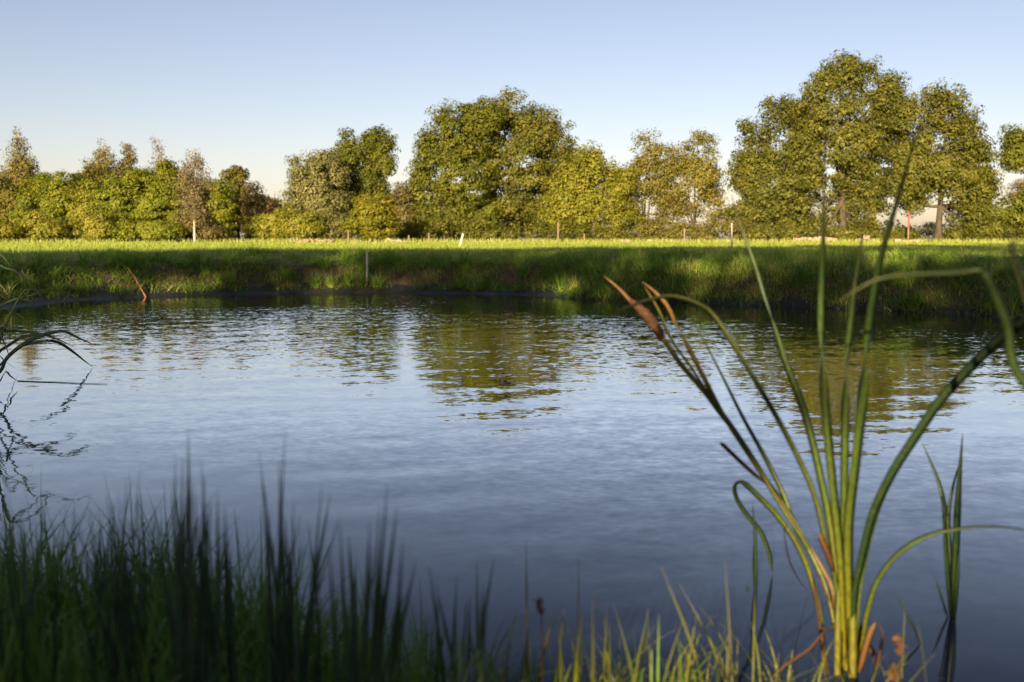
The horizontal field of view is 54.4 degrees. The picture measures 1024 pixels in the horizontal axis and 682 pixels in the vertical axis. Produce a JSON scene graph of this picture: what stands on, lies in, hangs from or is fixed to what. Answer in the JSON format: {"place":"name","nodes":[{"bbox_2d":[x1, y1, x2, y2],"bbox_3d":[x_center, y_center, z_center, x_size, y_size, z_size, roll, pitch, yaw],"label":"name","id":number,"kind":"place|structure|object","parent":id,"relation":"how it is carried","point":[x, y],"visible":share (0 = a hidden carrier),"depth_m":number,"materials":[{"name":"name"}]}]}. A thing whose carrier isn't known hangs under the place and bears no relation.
{"place":"outdoors","nodes":[
{"label":"outdoors","id":0,"kind":"place"},
{"bbox_2d":[0,293,1023,681],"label":"water","id":1,"kind":"structure","parent":0,"point":[474,433],"depth_m":6.13,"materials":[{"name":"blue liquid"}]},
{"bbox_2d":[0,254,94,381],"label":"reed clump","id":2,"kind":"object","parent":1,"relation":"on","point":[31,341],"visible":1,"depth_m":8.59,"materials":[{"name":"green plant"}]},
{"bbox_2d":[17,380,94,383],"bbox_3d":[-4.196,0.386,9.278,0.950,0.010,0.022,1,6,13],"label":"floating stem","id":3,"kind":"object","parent":1,"relation":"on","point":[57,382],"visible":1,"depth_m":9.29,"materials":[{"name":"brown plant"}]},
{"bbox_2d":[747,502,757,590],"bbox_3d":[0.924,0.799,3.820,0.026,0.377,0.039,-1,6,-12],"label":"young cattail","id":4,"kind":"object","parent":1,"relation":"in","point":[755,568],"visible":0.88,"depth_m":3.81,"materials":[{"name":"green plant"}]},
{"bbox_2d":[560,117,1023,678],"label":"cattail","id":5,"kind":"object","parent":1,"relation":"on","point":[852,647],"visible":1,"depth_m":3.01,"materials":[{"name":"green plant"}]},
{"bbox_2d":[896,593,920,643],"bbox_3d":[1.341,0.937,3.362,0.008,0.146,0.113,-3,7,-26],"label":"bent rush","id":6,"kind":"object","parent":1,"relation":"on","point":[911,622],"visible":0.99,"depth_m":3.36,"materials":[{"name":"green plant"}]},
{"bbox_2d":[840,224,1023,388],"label":"cattail","id":7,"kind":"object","parent":1,"relation":"on","point":[1005,321],"visible":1,"depth_m":1.95,"materials":[{"name":"green plant"}]},
{"bbox_2d":[922,434,962,617],"bbox_3d":[1.544,0.652,3.538,0.137,0.695,0.200,0,6,0],"label":"young cattail","id":8,"kind":"object","parent":1,"relation":"on","point":[952,558],"visible":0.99,"depth_m":3.52,"materials":[{"name":"green plant"}]},
{"bbox_2d":[0,237,1023,681],"bbox_3d":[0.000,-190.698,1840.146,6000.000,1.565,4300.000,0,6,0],"label":"ground","id":9,"kind":"structure","parent":0,"point":[398,285],"depth_m":23.16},
{"bbox_2d":[0,218,31,241],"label":"shrub","id":10,"kind":"object","parent":9,"relation":"on","point":[10,230],"visible":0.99,"depth_m":76.67,"materials":[{"name":"green plant"}]},
{"bbox_2d":[0,169,34,240],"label":"leafy tree","id":11,"kind":"object","parent":9,"relation":"on","point":[7,189],"visible":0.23,"depth_m":85.46,"materials":[{"name":"green plant"}]},
{"bbox_2d":[0,126,40,239],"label":"birch tree","id":12,"kind":"object","parent":9,"relation":"on","point":[18,161],"visible":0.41,"depth_m":90.05,"materials":[{"name":"green plant"}]},
{"bbox_2d":[4,171,54,238],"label":"leafy tree","id":13,"kind":"object","parent":9,"relation":"on","point":[35,180],"visible":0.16,"depth_m":85.30,"materials":[{"name":"green plant"}]},
{"bbox_2d":[0,499,60,681],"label":"rush clump","id":14,"kind":"object","parent":9,"relation":"on","point":[23,642],"visible":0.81,"depth_m":2.19,"materials":[{"name":"green plant"}]},
{"bbox_2d":[16,209,72,240],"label":"shrub","id":15,"kind":"object","parent":9,"relation":"on","point":[41,227],"visible":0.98,"depth_m":77.52,"materials":[{"name":"green plant"}]},
{"bbox_2d":[12,169,90,241],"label":"leafy tree","id":16,"kind":"object","parent":9,"relation":"on","point":[56,199],"visible":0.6,"depth_m":83.30,"materials":[{"name":"green plant"}]},
{"bbox_2d":[65,178,106,237],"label":"leafy tree","id":17,"kind":"object","parent":9,"relation":"on","point":[82,199],"visible":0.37,"depth_m":82.17,"materials":[{"name":"green plant"}]},
{"bbox_2d":[66,165,106,227],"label":"leafy tree","id":18,"kind":"object","parent":9,"relation":"on","point":[91,173],"visible":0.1,"depth_m":87.96,"materials":[{"name":"green plant"}]},
{"bbox_2d":[72,210,120,241],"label":"shrub","id":19,"kind":"object","parent":9,"relation":"on","point":[93,226],"visible":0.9,"depth_m":77.28,"materials":[{"name":"green plant"}]},
{"bbox_2d":[79,139,127,240],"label":"birch tree","id":20,"kind":"object","parent":9,"relation":"on","point":[102,160],"visible":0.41,"depth_m":90.34,"materials":[{"name":"green plant"}]},
{"bbox_2d":[61,472,154,681],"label":"rush clump","id":21,"kind":"object","parent":9,"relation":"on","point":[122,600],"visible":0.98,"depth_m":2.13,"materials":[{"name":"green plant"}]},
{"bbox_2d":[86,166,152,225],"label":"leafy tree","id":22,"kind":"object","parent":9,"relation":"on","point":[115,194],"visible":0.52,"depth_m":81.62,"materials":[{"name":"green plant"}]},
{"bbox_2d":[113,141,140,179],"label":"birch tree","id":23,"kind":"object","parent":9,"relation":"on","point":[130,159],"visible":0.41,"depth_m":92.36,"materials":[{"name":"green plant"}]},
{"bbox_2d":[126,266,145,296],"bbox_3d":[-8.723,-1.361,23.076,0.051,0.763,1.585,-5,8,-38],"label":"dead stem","id":24,"kind":"object","parent":9,"relation":"on","point":[137,282],"visible":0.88,"depth_m":22.96,"materials":[{"name":"brown plant"}]},
{"bbox_2d":[123,165,155,223],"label":"leafy tree","id":25,"kind":"object","parent":9,"relation":"on","point":[146,177],"visible":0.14,"depth_m":82.96,"materials":[{"name":"green plant"}]},
{"bbox_2d":[73,169,213,231],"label":"leafy tree","id":26,"kind":"object","parent":9,"relation":"on","point":[200,178],"visible":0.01,"depth_m":103.11,"materials":[{"name":"green plant"}]},
{"bbox_2d":[102,219,190,241],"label":"shrub","id":27,"kind":"object","parent":9,"relation":"on","point":[159,229],"visible":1,"depth_m":75.79,"materials":[{"name":"green plant"}]},
{"bbox_2d":[148,137,175,176],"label":"birch tree","id":28,"kind":"object","parent":9,"relation":"on","point":[160,155],"visible":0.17,"depth_m":92.69,"materials":[{"name":"green plant"}]},
{"bbox_2d":[125,159,201,240],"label":"leafy tree","id":29,"kind":"object","parent":9,"relation":"on","point":[159,202],"visible":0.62,"depth_m":79.72,"materials":[{"name":"green plant"}]},
{"bbox_2d":[161,148,215,241],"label":"birch tree","id":30,"kind":"object","parent":9,"relation":"on","point":[193,194],"visible":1,"depth_m":75.78,"materials":[{"name":"green plant"}]},
{"bbox_2d":[153,437,237,681],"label":"rush clump","id":31,"kind":"object","parent":9,"relation":"on","point":[188,657],"visible":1,"depth_m":2.04,"materials":[{"name":"green plant"}]},
{"bbox_2d":[172,212,233,241],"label":"shrub","id":32,"kind":"object","parent":9,"relation":"on","point":[217,231],"visible":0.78,"depth_m":77.49,"materials":[{"name":"green plant"}]},
{"bbox_2d":[196,178,242,239],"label":"leafy tree","id":33,"kind":"object","parent":9,"relation":"on","point":[219,199],"visible":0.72,"depth_m":84.49,"materials":[{"name":"green plant"}]},
{"bbox_2d":[219,165,249,239],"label":"slim tree","id":34,"kind":"object","parent":9,"relation":"on","point":[236,174],"visible":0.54,"depth_m":90.20,"materials":[{"name":"green plant"}]},
{"bbox_2d":[192,180,279,238],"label":"leafy tree","id":35,"kind":"object","parent":9,"relation":"on","point":[232,205],"depth_m":101.61,"materials":[{"name":"green plant"}]},
{"bbox_2d":[236,180,273,240],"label":"leafy tree","id":36,"kind":"object","parent":9,"relation":"on","point":[253,204],"visible":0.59,"depth_m":84.70,"materials":[{"name":"green plant"}]},
{"bbox_2d":[240,207,289,240],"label":"shrub","id":37,"kind":"object","parent":9,"relation":"on","point":[266,228],"visible":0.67,"depth_m":82.26,"materials":[{"name":"green plant"}]},
{"bbox_2d":[258,194,281,211],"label":"shrub","id":38,"kind":"object","parent":9,"relation":"on","point":[269,205],"visible":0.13,"depth_m":90.31,"materials":[{"name":"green plant"}]},
{"bbox_2d":[259,438,338,681],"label":"rush clump","id":39,"kind":"object","parent":9,"relation":"on","point":[285,618],"visible":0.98,"depth_m":2.16,"materials":[{"name":"green plant"}]},
{"bbox_2d":[273,204,332,240],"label":"shrub","id":40,"kind":"object","parent":9,"relation":"on","point":[295,224],"visible":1,"depth_m":80.53,"materials":[{"name":"green plant"}]},
{"bbox_2d":[269,149,355,239],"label":"willow tree","id":41,"kind":"object","parent":9,"relation":"on","point":[318,179],"visible":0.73,"depth_m":85.71,"materials":[{"name":"green plant"}]},
{"bbox_2d":[291,237,333,242],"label":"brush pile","id":42,"kind":"object","parent":9,"relation":"on","point":[310,239],"visible":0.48,"depth_m":75.46,"materials":[{"name":"brown wood"}]},
{"bbox_2d":[310,210,356,240],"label":"shrub","id":43,"kind":"object","parent":9,"relation":"on","point":[333,224],"visible":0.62,"depth_m":82.23,"materials":[{"name":"green plant"}]},
{"bbox_2d":[274,187,411,207],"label":"leafy tree","id":44,"kind":"object","parent":9,"relation":"on","point":[285,192],"visible":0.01,"depth_m":106.03,"materials":[{"name":"green plant"}]},
{"bbox_2d":[318,124,400,234],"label":"oak tree","id":45,"kind":"object","parent":9,"relation":"on","point":[370,151],"visible":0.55,"depth_m":89.98,"materials":[{"name":"green plant"}]},
{"bbox_2d":[0,476,730,681],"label":"shore grass","id":46,"kind":"structure","parent":9,"relation":"on","point":[73,645],"depth_m":2.87,"materials":[{"name":"green plant"}]},
{"bbox_2d":[366,251,367,280],"bbox_3d":[-3.626,-1.855,24.892,0.068,0.797,0.057,0,6,0],"label":"stake","id":47,"kind":"object","parent":9,"relation":"on","point":[366,264],"visible":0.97,"depth_m":24.86,"materials":[{"name":"grey wood"}]},
{"bbox_2d":[337,191,404,241],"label":"shrub","id":48,"kind":"object","parent":9,"relation":"on","point":[375,219],"visible":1,"depth_m":76.57,"materials":[{"name":"green plant"}]},
{"bbox_2d":[329,481,415,681],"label":"rush clump","id":49,"kind":"object","parent":9,"relation":"on","point":[355,671],"visible":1,"depth_m":1.99,"materials":[{"name":"green plant"}]},
{"bbox_2d":[386,238,405,242],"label":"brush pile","id":50,"kind":"object","parent":9,"relation":"on","point":[389,239],"visible":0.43,"depth_m":75.37,"materials":[{"name":"brown wood"}]},
{"bbox_2d":[385,181,421,239],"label":"tree","id":51,"kind":"object","parent":9,"relation":"on","point":[403,203],"visible":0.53,"depth_m":86.16,"materials":[{"name":"green plant"}]},
{"bbox_2d":[399,95,509,240],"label":"oak tree","id":52,"kind":"object","parent":9,"relation":"on","point":[474,123],"visible":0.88,"depth_m":85.69,"materials":[{"name":"green plant"}]},
{"bbox_2d":[429,560,493,681],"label":"rush clump","id":53,"kind":"object","parent":9,"relation":"on","point":[479,663],"visible":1,"depth_m":2.29,"materials":[{"name":"green plant"}]},
{"bbox_2d":[0,238,1023,317],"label":"bank grass","id":54,"kind":"structure","parent":9,"relation":"on","point":[710,260],"depth_m":22.25,"materials":[{"name":"green plant"}]},
{"bbox_2d":[72,218,959,237],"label":"distant wood","id":55,"kind":"object","parent":9,"relation":"on","point":[927,229],"visible":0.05,"depth_m":438.94,"materials":[{"name":"green plant"}]},
{"bbox_2d":[394,211,639,241],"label":"hedge","id":56,"kind":"object","parent":9,"relation":"on","point":[569,230],"visible":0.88,"depth_m":83.04,"materials":[{"name":"green plant"}]},
{"bbox_2d":[467,85,579,239],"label":"oak tree","id":57,"kind":"object","parent":9,"relation":"on","point":[521,126],"visible":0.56,"depth_m":87.71,"materials":[{"name":"green plant"}]},
{"bbox_2d":[533,596,545,681],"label":"dock spike","id":58,"kind":"object","parent":9,"relation":"on","point":[539,606],"visible":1,"depth_m":2.59,"materials":[{"name":"brown plant"}]},
{"bbox_2d":[557,223,558,242],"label":"fence post","id":59,"kind":"object","parent":9,"relation":"on","point":[558,232],"visible":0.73,"depth_m":76.50,"materials":[{"name":"brown wood"}]},
{"bbox_2d":[532,140,646,239],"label":"autumn tree","id":60,"kind":"object","parent":9,"relation":"on","point":[578,197],"visible":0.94,"depth_m":83.78,"materials":[{"name":"green plant"}]},
{"bbox_2d":[282,587,943,681],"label":"sunlit shore grass","id":61,"kind":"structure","parent":9,"relation":"on","point":[673,676],"depth_m":2.92,"materials":[{"name":"green plant"}]},
{"bbox_2d":[620,127,688,236],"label":"ash tree","id":62,"kind":"object","parent":9,"relation":"on","point":[652,164],"visible":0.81,"depth_m":86.20,"materials":[{"name":"green plant"}]},
{"bbox_2d":[632,217,750,240],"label":"hedge","id":63,"kind":"object","parent":9,"relation":"on","point":[654,229],"visible":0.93,"depth_m":82.86,"materials":[{"name":"green plant"}]},
{"bbox_2d":[656,127,732,238],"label":"ash tree","id":64,"kind":"object","parent":9,"relation":"on","point":[706,177],"visible":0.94,"depth_m":86.41,"materials":[{"name":"green plant"}]},
{"bbox_2d":[504,557,934,681],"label":"sedge clump","id":65,"kind":"object","parent":9,"relation":"on","point":[577,665],"visible":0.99,"depth_m":2.67,"materials":[{"name":"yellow plant"}]},
{"bbox_2d":[731,223,732,246],"bbox_3d":[8.127,-3.858,36.798,0.082,1.004,0.061,0,6,0],"label":"fence post","id":66,"kind":"object","parent":9,"relation":"on","point":[731,234],"visible":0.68,"depth_m":36.77,"materials":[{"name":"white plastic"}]},
{"bbox_2d":[720,91,832,240],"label":"oak tree","id":67,"kind":"object","parent":9,"relation":"on","point":[751,170],"visible":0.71,"depth_m":84.88,"materials":[{"name":"green plant"}]},
{"bbox_2d":[792,236,837,241],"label":"stone heap","id":68,"kind":"object","parent":9,"relation":"on","point":[814,238],"visible":0.44,"depth_m":78.23,"materials":[{"name":"beige stone"}]},
{"bbox_2d":[773,48,913,240],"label":"oak tree","id":69,"kind":"object","parent":9,"relation":"on","point":[859,137],"visible":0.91,"depth_m":81.67,"materials":[{"name":"green plant"}]},
{"bbox_2d":[855,235,869,240],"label":"stone heap","id":70,"kind":"object","parent":9,"relation":"on","point":[866,237],"visible":0.4,"depth_m":78.49,"materials":[{"name":"beige stone"}]},
{"bbox_2d":[737,210,1023,241],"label":"hedge","id":71,"kind":"object","parent":9,"relation":"on","point":[785,227],"visible":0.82,"depth_m":80.00,"materials":[{"name":"green plant"}]},
{"bbox_2d":[887,663,898,681],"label":"dock spike","id":72,"kind":"object","parent":9,"relation":"on","point":[892,676],"visible":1,"depth_m":2.50,"materials":[{"name":"brown plant"}]},
{"bbox_2d":[892,633,906,681],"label":"dock spike","id":73,"kind":"object","parent":9,"relation":"on","point":[899,650],"visible":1,"depth_m":2.54,"materials":[{"name":"brown plant"}]},
{"bbox_2d":[893,239,918,241],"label":"stone heap","id":74,"kind":"object","parent":9,"relation":"on","point":[912,240],"visible":0.5,"depth_m":76.33,"materials":[{"name":"beige stone"}]},
{"bbox_2d":[907,212,909,238],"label":"marker pole","id":75,"kind":"object","parent":9,"relation":"on","point":[908,224],"visible":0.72,"depth_m":77.43,"materials":[{"name":"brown wood"}]},
{"bbox_2d":[879,77,1009,241],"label":"oak tree","id":76,"kind":"object","parent":9,"relation":"on","point":[957,175],"visible":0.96,"depth_m":79.96,"materials":[{"name":"green plant"}]},
{"bbox_2d":[958,189,1023,236],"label":"shrub","id":77,"kind":"object","parent":9,"relation":"on","point":[1016,212],"visible":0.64,"depth_m":79.97,"materials":[{"name":"green plant"}]},
{"bbox_2d":[990,122,1023,193],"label":"oak tree","id":78,"kind":"object","parent":9,"relation":"on","point":[1011,156],"visible":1,"depth_m":78.84,"materials":[{"name":"green plant"}]},
{"bbox_2d":[1004,178,1023,235],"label":"leafy tree","id":79,"kind":"object","parent":9,"relation":"on","point":[1017,186],"visible":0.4,"depth_m":128.10,"materials":[{"name":"green plant"}]},
{"bbox_2d":[0,240,1023,264],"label":"meadow grass","id":80,"kind":"structure","parent":0,"point":[953,246],"depth_m":38.81,"materials":[{"name":"green plant"}]},
{"bbox_2d":[0,237,1023,242],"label":"field edge grass","id":81,"kind":"structure","parent":0,"point":[518,240],"depth_m":76.33,"materials":[{"name":"green plant"}]},
{"bbox_2d":[0,0,1023,236],"label":"sky","id":82,"kind":"structure","parent":0,"point":[250,84],"materials":[{"name":"blue"}]}
]}

